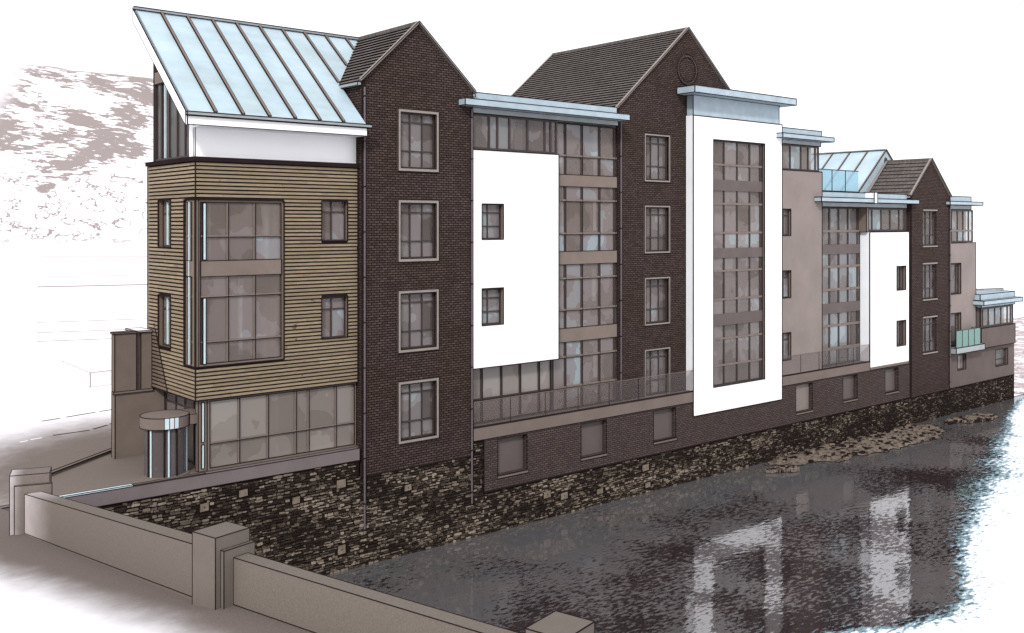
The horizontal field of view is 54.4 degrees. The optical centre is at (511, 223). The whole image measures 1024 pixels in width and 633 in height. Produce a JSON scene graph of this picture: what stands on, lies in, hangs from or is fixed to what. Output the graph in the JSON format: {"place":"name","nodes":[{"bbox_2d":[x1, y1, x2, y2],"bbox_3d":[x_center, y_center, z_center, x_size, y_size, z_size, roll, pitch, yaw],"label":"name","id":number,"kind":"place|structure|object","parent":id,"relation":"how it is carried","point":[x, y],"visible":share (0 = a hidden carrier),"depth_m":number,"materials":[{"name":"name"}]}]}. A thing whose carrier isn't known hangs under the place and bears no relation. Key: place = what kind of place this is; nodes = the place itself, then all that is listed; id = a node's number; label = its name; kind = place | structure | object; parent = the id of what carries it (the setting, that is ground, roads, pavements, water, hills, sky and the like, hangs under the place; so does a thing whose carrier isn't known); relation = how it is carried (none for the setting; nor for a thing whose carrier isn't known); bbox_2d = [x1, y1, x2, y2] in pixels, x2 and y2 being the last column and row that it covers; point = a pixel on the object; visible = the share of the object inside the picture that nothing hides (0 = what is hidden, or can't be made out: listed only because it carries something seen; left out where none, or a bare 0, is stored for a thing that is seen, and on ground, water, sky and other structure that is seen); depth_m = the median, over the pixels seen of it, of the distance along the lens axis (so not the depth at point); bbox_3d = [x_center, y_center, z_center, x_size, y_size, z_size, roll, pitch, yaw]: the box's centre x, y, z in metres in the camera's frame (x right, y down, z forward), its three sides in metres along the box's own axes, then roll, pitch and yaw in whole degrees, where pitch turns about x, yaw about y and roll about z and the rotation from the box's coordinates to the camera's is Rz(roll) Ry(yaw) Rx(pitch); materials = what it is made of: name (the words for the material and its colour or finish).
{"place":"outdoors","nodes":[
{"label":"outdoors","id":0,"kind":"place"},
{"bbox_2d":[0,61,152,255],"bbox_3d":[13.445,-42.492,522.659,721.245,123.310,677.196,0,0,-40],"label":"hill","id":1,"kind":"structure","parent":0,"point":[76,150],"depth_m":414.36,"materials":[{"name":"white"}]},
{"bbox_2d":[0,227,1023,505],"bbox_3d":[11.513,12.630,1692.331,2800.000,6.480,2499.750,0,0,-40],"label":"ground","id":2,"kind":"structure","parent":0,"point":[38,389],"depth_m":77.34,"materials":[{"name":"white"}]},
{"bbox_2d":[37,338,110,341],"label":"field track","id":3,"kind":"structure","parent":2,"relation":"on","point":[72,340],"depth_m":79.94,"materials":[{"name":"white"}]},
{"bbox_2d":[37,329,124,332],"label":"field track","id":4,"kind":"structure","parent":2,"relation":"on","point":[79,331],"depth_m":86.61,"materials":[{"name":"white"}]},
{"bbox_2d":[52,448,110,475],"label":"kerb","id":5,"kind":"structure","parent":2,"relation":"on","point":[79,462],"depth_m":38.84,"materials":[{"name":"grey concrete"}]},
{"bbox_2d":[62,356,110,386],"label":"building","id":6,"kind":"structure","parent":2,"relation":"on","point":[92,372],"depth_m":59.09,"materials":[{"name":"paint"}]},
{"bbox_2d":[43,275,130,276],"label":"field track","id":7,"kind":"structure","parent":2,"relation":"on","point":[78,276],"depth_m":176.69,"materials":[{"name":"white"}]},
{"bbox_2d":[36,284,146,287],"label":"field track","id":8,"kind":"structure","parent":2,"relation":"on","point":[93,285],"depth_m":150.99,"materials":[{"name":"white"}]},
{"bbox_2d":[37,318,146,322],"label":"field track","id":9,"kind":"structure","parent":2,"relation":"on","point":[90,320],"depth_m":96.44,"materials":[{"name":"white"}]},
{"bbox_2d":[39,256,146,256],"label":"hill foot path","id":10,"kind":"structure","parent":2,"relation":"on","point":[92,256],"depth_m":284.19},
{"bbox_2d":[110,327,164,458],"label":"concrete tower","id":11,"kind":"structure","parent":2,"relation":"on","point":[134,394],"depth_m":40.13,"materials":[{"name":"paint"}]},
{"bbox_2d":[132,6,372,479],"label":"timber clad building","id":12,"kind":"structure","parent":2,"relation":"on","point":[253,243],"depth_m":39.64,"materials":[{"name":"brown wood"}]},
{"bbox_2d":[162,200,169,246],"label":"narrow window","id":13,"kind":"structure","parent":12,"relation":"in","point":[165,203],"depth_m":40.10,"materials":[{"name":"grey glass"}]},
{"bbox_2d":[162,296,169,346],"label":"narrow window","id":14,"kind":"structure","parent":12,"relation":"in","point":[165,300],"depth_m":40.10,"materials":[{"name":"grey glass"}]},
{"bbox_2d":[139,408,196,479],"bbox_3d":[-12.879,8.274,37.569,2.260,2.232,1.800,0,0,-40],"label":"revolving door","id":15,"kind":"structure","parent":12,"relation":"in","point":[165,431],"depth_m":36.82,"materials":[{"name":"glass"}]},
{"bbox_2d":[153,63,188,160],"bbox_3d":[-13.464,-5.425,39.705,0.170,5.950,4.160,0,0,-40],"label":"gable window","id":16,"kind":"structure","parent":12,"relation":"in","point":[170,133],"depth_m":40.34,"materials":[{"name":"glass"}]},
{"bbox_2d":[165,392,194,464],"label":"entrance window","id":17,"kind":"structure","parent":12,"relation":"in","point":[172,402],"depth_m":39.28,"materials":[{"name":"grey glass"}]},
{"bbox_2d":[186,200,191,365],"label":"side window","id":18,"kind":"structure","parent":12,"relation":"in","point":[188,202],"depth_m":37.96,"materials":[{"name":"white glass"}]},
{"bbox_2d":[199,200,282,366],"bbox_3d":[-10.506,2.250,38.672,3.530,6.320,0.134,0,0,-40],"label":"corner window","id":19,"kind":"structure","parent":12,"relation":"in","point":[241,276],"depth_m":38.70,"materials":[{"name":"grey glass"}]},
{"bbox_2d":[207,383,355,469],"bbox_3d":[-9.088,8.030,39.930,6.500,2.700,0.118,0,0,-40],"label":"shopfront window","id":20,"kind":"structure","parent":12,"relation":"in","point":[242,430],"depth_m":39.79,"materials":[{"name":"beige glass"}]},
{"bbox_2d":[322,201,344,240],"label":"window","id":21,"kind":"structure","parent":12,"relation":"in","point":[333,213],"depth_m":41.43,"materials":[{"name":"grey glass"}]},
{"bbox_2d":[322,296,344,338],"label":"window","id":22,"kind":"structure","parent":12,"relation":"in","point":[333,308],"depth_m":41.43,"materials":[{"name":"grey glass"}]},
{"bbox_2d":[0,375,1013,574],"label":"quay wall","id":23,"kind":"structure","parent":2,"relation":"on","point":[306,512],"depth_m":43.23,"materials":[{"name":"stone"}]},
{"bbox_2d":[339,21,476,529],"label":"brick gabled building","id":24,"kind":"structure","parent":23,"relation":"on","point":[405,87],"depth_m":43.60,"materials":[{"name":"brick"}]},
{"bbox_2d":[398,377,439,444],"bbox_3d":[-4.153,8.170,43.657,2.200,2.730,0.285,0,0,-40],"label":"window","id":25,"kind":"structure","parent":24,"relation":"in","point":[415,397],"depth_m":43.76,"materials":[{"name":"grey glass"}]},
{"bbox_2d":[398,288,439,353],"bbox_3d":[-4.153,4.240,43.657,2.200,2.730,0.285,0,0,-40],"label":"window","id":26,"kind":"structure","parent":24,"relation":"in","point":[415,307],"depth_m":43.75,"materials":[{"name":"grey glass"}]},
{"bbox_2d":[398,199,439,262],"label":"window","id":27,"kind":"structure","parent":24,"relation":"in","point":[415,216],"depth_m":43.76,"materials":[{"name":"grey glass"}]},
{"bbox_2d":[398,108,439,172],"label":"window","id":28,"kind":"structure","parent":24,"relation":"in","point":[415,131],"depth_m":43.78,"materials":[{"name":"grey glass"}]},
{"bbox_2d":[473,344,909,492],"bbox_3d":[13.085,10.307,58.493,39.446,4.256,0.687,0,0,-40],"label":"brick podium","id":29,"kind":"object","parent":23,"relation":"on","point":[529,449],"visible":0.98,"depth_m":53.18,"materials":[{"name":"brick"}]},
{"bbox_2d":[497,435,528,478],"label":"square window","id":30,"kind":"structure","parent":29,"relation":"in","point":[511,449],"depth_m":47.34,"materials":[{"name":"glass"}]},
{"bbox_2d":[580,421,607,460],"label":"square window","id":31,"kind":"structure","parent":29,"relation":"in","point":[591,433],"depth_m":50.83,"materials":[{"name":"glass"}]},
{"bbox_2d":[653,408,676,444],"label":"square window","id":32,"kind":"structure","parent":29,"relation":"in","point":[663,419],"depth_m":54.33,"materials":[{"name":"glass"}]},
{"bbox_2d":[796,383,813,415],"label":"square window","id":33,"kind":"structure","parent":29,"relation":"in","point":[802,391],"depth_m":62.89,"materials":[{"name":"glass"}]},
{"bbox_2d":[843,375,858,402],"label":"square window","id":34,"kind":"structure","parent":29,"relation":"in","point":[848,382],"depth_m":66.31,"materials":[{"name":"glass"}]},
{"bbox_2d":[885,368,898,394],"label":"square window","id":35,"kind":"structure","parent":29,"relation":"in","point":[889,373],"depth_m":69.69,"materials":[{"name":"glass"}]},
{"bbox_2d":[868,158,951,397],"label":"brick gabled building","id":36,"kind":"structure","parent":23,"relation":"on","point":[929,215],"depth_m":72.95,"materials":[{"name":"brick"}]},
{"bbox_2d":[922,315,937,354],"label":"window","id":37,"kind":"structure","parent":36,"relation":"in","point":[928,321],"depth_m":72.95,"materials":[{"name":"glass"}]},
{"bbox_2d":[922,262,937,300],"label":"window","id":38,"kind":"structure","parent":36,"relation":"in","point":[928,267],"depth_m":72.95,"materials":[{"name":"glass"}]},
{"bbox_2d":[922,209,937,247],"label":"window","id":39,"kind":"structure","parent":36,"relation":"in","point":[928,214],"depth_m":72.95,"materials":[{"name":"glass"}]},
{"bbox_2d":[950,288,1022,388],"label":"end pavilion","id":40,"kind":"structure","parent":23,"relation":"on","point":[994,359],"depth_m":78.91,"materials":[{"name":"beige paint"}]},
{"bbox_2d":[958,355,963,369],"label":"square window","id":41,"kind":"structure","parent":40,"relation":"in","point":[961,357],"depth_m":76.46,"materials":[{"name":"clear glass"}]},
{"bbox_2d":[981,305,1012,327],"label":"band window","id":42,"kind":"structure","parent":40,"relation":"in","point":[998,315],"depth_m":79.48,"materials":[{"name":"grey glass"}]},
{"bbox_2d":[996,348,1005,365],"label":"square window","id":43,"kind":"structure","parent":40,"relation":"in","point":[1001,353],"depth_m":80.88,"materials":[{"name":"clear glass"}]},
{"bbox_2d":[459,92,629,424],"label":"white panelled building","id":44,"kind":"structure","parent":2,"relation":"on","point":[544,243],"depth_m":48.49,"materials":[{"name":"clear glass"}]},
{"bbox_2d":[482,288,500,324],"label":"window","id":45,"kind":"structure","parent":44,"relation":"in","point":[491,298],"depth_m":46.62,"materials":[{"name":"grey glass"}]},
{"bbox_2d":[482,204,500,238],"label":"window","id":46,"kind":"structure","parent":44,"relation":"in","point":[491,213],"depth_m":46.62,"materials":[{"name":"grey glass"}]},
{"bbox_2d":[473,360,551,424],"bbox_3d":[-0.108,8.010,47.740,5.400,2.680,0.119,0,0,-40],"label":"terrace window","id":47,"kind":"structure","parent":44,"relation":"in","point":[509,381],"depth_m":47.84,"materials":[{"name":"beige glass"}]},
{"bbox_2d":[473,113,556,153],"bbox_3d":[0.129,-4.260,47.475,5.420,1.660,0.090,0,0,-40],"label":"clerestory window","id":48,"kind":"structure","parent":44,"relation":"in","point":[490,132],"depth_m":47.47,"materials":[{"name":"grey glass"}]},
{"bbox_2d":[511,27,729,401],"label":"brick gabled building","id":49,"kind":"structure","parent":2,"relation":"on","point":[640,79],"depth_m":54.84,"materials":[{"name":"brick"}]},
{"bbox_2d":[644,346,670,396],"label":"window","id":50,"kind":"structure","parent":49,"relation":"in","point":[655,359],"depth_m":54.69,"materials":[{"name":"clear glass"}]},
{"bbox_2d":[644,276,670,325],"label":"window","id":51,"kind":"structure","parent":49,"relation":"in","point":[656,297],"depth_m":54.69,"materials":[{"name":"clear glass"}]},
{"bbox_2d":[644,205,670,253],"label":"window","id":52,"kind":"structure","parent":49,"relation":"in","point":[657,218],"depth_m":54.69,"materials":[{"name":"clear glass"}]},
{"bbox_2d":[644,133,670,182],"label":"window","id":53,"kind":"structure","parent":49,"relation":"in","point":[656,160],"depth_m":54.69,"materials":[{"name":"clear glass"}]},
{"bbox_2d":[677,84,796,416],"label":"white framed tower","id":54,"kind":"structure","parent":2,"relation":"on","point":[733,239],"depth_m":58.08,"materials":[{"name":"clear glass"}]},
{"bbox_2d":[714,140,762,386],"bbox_3d":[13.224,2.265,58.410,4.880,14.130,0.120,0,0,-40],"label":"tower window","id":55,"kind":"structure","parent":54,"relation":"in","point":[738,166],"depth_m":58.42,"materials":[{"name":"grey glass"}]},
{"bbox_2d":[776,127,834,375],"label":"grey rendered building","id":56,"kind":"structure","parent":2,"relation":"on","point":[802,262],"depth_m":62.48,"materials":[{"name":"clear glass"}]},
{"bbox_2d":[783,333,788,359],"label":"window","id":57,"kind":"structure","parent":56,"relation":"in","point":[786,335],"depth_m":61.62,"materials":[{"name":"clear glass"}]},
{"bbox_2d":[783,271,788,297],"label":"window","id":58,"kind":"structure","parent":56,"relation":"in","point":[785,273],"depth_m":61.62,"materials":[{"name":"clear glass"}]},
{"bbox_2d":[783,209,788,234],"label":"window","id":59,"kind":"structure","parent":56,"relation":"in","point":[785,211],"depth_m":61.62,"materials":[{"name":"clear glass"}]},
{"bbox_2d":[783,144,818,170],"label":"clerestory window","id":60,"kind":"structure","parent":56,"relation":"in","point":[795,157],"depth_m":62.56,"materials":[{"name":"grey glass"}]},
{"bbox_2d":[814,169,919,370],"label":"white panelled building","id":61,"kind":"structure","parent":2,"relation":"on","point":[866,268],"depth_m":67.78,"materials":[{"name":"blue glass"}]},
{"bbox_2d":[869,208,906,230],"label":"clerestory window","id":62,"kind":"structure","parent":61,"relation":"in","point":[880,219],"depth_m":69.44,"materials":[{"name":"grey glass"}]},
{"bbox_2d":[897,321,902,345],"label":"window","id":63,"kind":"structure","parent":61,"relation":"in","point":[899,323],"depth_m":70.57,"materials":[{"name":"glass"}]},
{"bbox_2d":[897,266,902,289],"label":"window","id":64,"kind":"structure","parent":61,"relation":"in","point":[899,269],"depth_m":70.57,"materials":[{"name":"glass"}]},
{"bbox_2d":[946,196,984,354],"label":"grey rendered building","id":65,"kind":"structure","parent":2,"relation":"on","point":[965,334],"depth_m":76.31,"materials":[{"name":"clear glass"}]},
{"bbox_2d":[951,264,958,293],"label":"window","id":66,"kind":"structure","parent":65,"relation":"in","point":[954,267],"depth_m":76.00,"materials":[{"name":"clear glass"}]},
{"bbox_2d":[951,313,958,345],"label":"window","id":67,"kind":"structure","parent":65,"relation":"in","point":[954,317],"depth_m":76.00,"materials":[{"name":"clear glass"}]},
{"bbox_2d":[951,210,972,242],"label":"clerestory window","id":68,"kind":"structure","parent":65,"relation":"in","point":[961,220],"depth_m":76.47,"materials":[{"name":"grey glass"}]},
{"bbox_2d":[0,0,1023,225],"label":"sky","id":69,"kind":"structure","parent":0,"point":[942,81],"materials":[{"name":"white"}]},
{"bbox_2d":[326,394,1023,632],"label":"water","id":70,"kind":"structure","parent":0,"point":[820,547],"depth_m":43.11,"materials":[{"name":"grey liquid"}]},
{"bbox_2d":[764,465,799,472],"bbox_3d":[15.754,14.216,57.658,2.392,0.298,0.762,0,0,-18],"label":"gravel bar","id":71,"kind":"object","parent":70,"relation":"on","point":[780,469],"visible":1,"depth_m":57.45,"materials":[{"name":"stone"}]},
{"bbox_2d":[764,424,946,465],"bbox_3d":[23.197,14.205,64.406,19.328,0.320,3.944,0,0,-40],"label":"gravel bar","id":72,"kind":"object","parent":70,"relation":"on","point":[901,436],"visible":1,"depth_m":63.61,"materials":[{"name":"gravel"}]},
{"bbox_2d":[812,399,1023,632],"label":"foam","id":73,"kind":"object","parent":70,"relation":"on","point":[993,532],"visible":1,"depth_m":44.96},
{"bbox_2d":[943,413,998,424],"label":"gravel bar","id":74,"kind":"object","parent":70,"relation":"on","point":[974,418],"visible":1,"depth_m":72.28,"materials":[{"name":"gravel"}]},
{"bbox_2d":[819,149,892,191],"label":"metal roofed building","id":75,"kind":"structure","parent":0,"point":[867,164],"depth_m":75.71,"materials":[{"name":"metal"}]},
{"bbox_2d":[968,528,1023,632],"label":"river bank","id":76,"kind":"structure","parent":0,"point":[1009,618],"depth_m":38.13,"materials":[{"name":"white"}]},
{"bbox_2d":[1008,289,1023,395],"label":"ground","id":77,"kind":"structure","parent":0,"point":[1018,309],"depth_m":172.27,"materials":[{"name":"white"}]},
{"bbox_2d":[1013,317,1023,393],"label":"scrub ground","id":78,"kind":"structure","parent":0,"point":[1018,363],"depth_m":106.42,"materials":[{"name":"white"}]},
{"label":"bridge abutment","id":79,"kind":"structure","parent":0,"visible":0},
{"bbox_2d":[0,508,311,632],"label":"bridge deck","id":80,"kind":"structure","parent":79,"relation":"on","point":[45,587],"depth_m":20.94,"materials":[{"name":"white concrete"}]},
{"bbox_2d":[9,466,51,534],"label":"bridge pillar","id":81,"kind":"structure","parent":80,"relation":"on","point":[22,482],"depth_m":28.06,"materials":[{"name":"beige concrete"}]},
{"bbox_2d":[24,492,191,599],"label":"parapet wall","id":82,"kind":"structure","parent":80,"relation":"on","point":[157,555],"depth_m":23.60,"materials":[{"name":"concrete"}]},
{"bbox_2d":[192,521,255,609],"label":"bridge pillar","id":83,"kind":"structure","parent":80,"relation":"on","point":[217,548],"depth_m":20.22,"materials":[{"name":"concrete"}]},
{"bbox_2d":[233,553,519,632],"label":"parapet wall","id":84,"kind":"structure","parent":80,"relation":"on","point":[305,599],"depth_m":18.69,"materials":[{"name":"concrete"}]},
{"bbox_2d":[525,611,594,632],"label":"bridge pillar","id":85,"kind":"structure","parent":80,"relation":"on","point":[557,622],"depth_m":15.70,"materials":[{"name":"concrete"}]}
]}

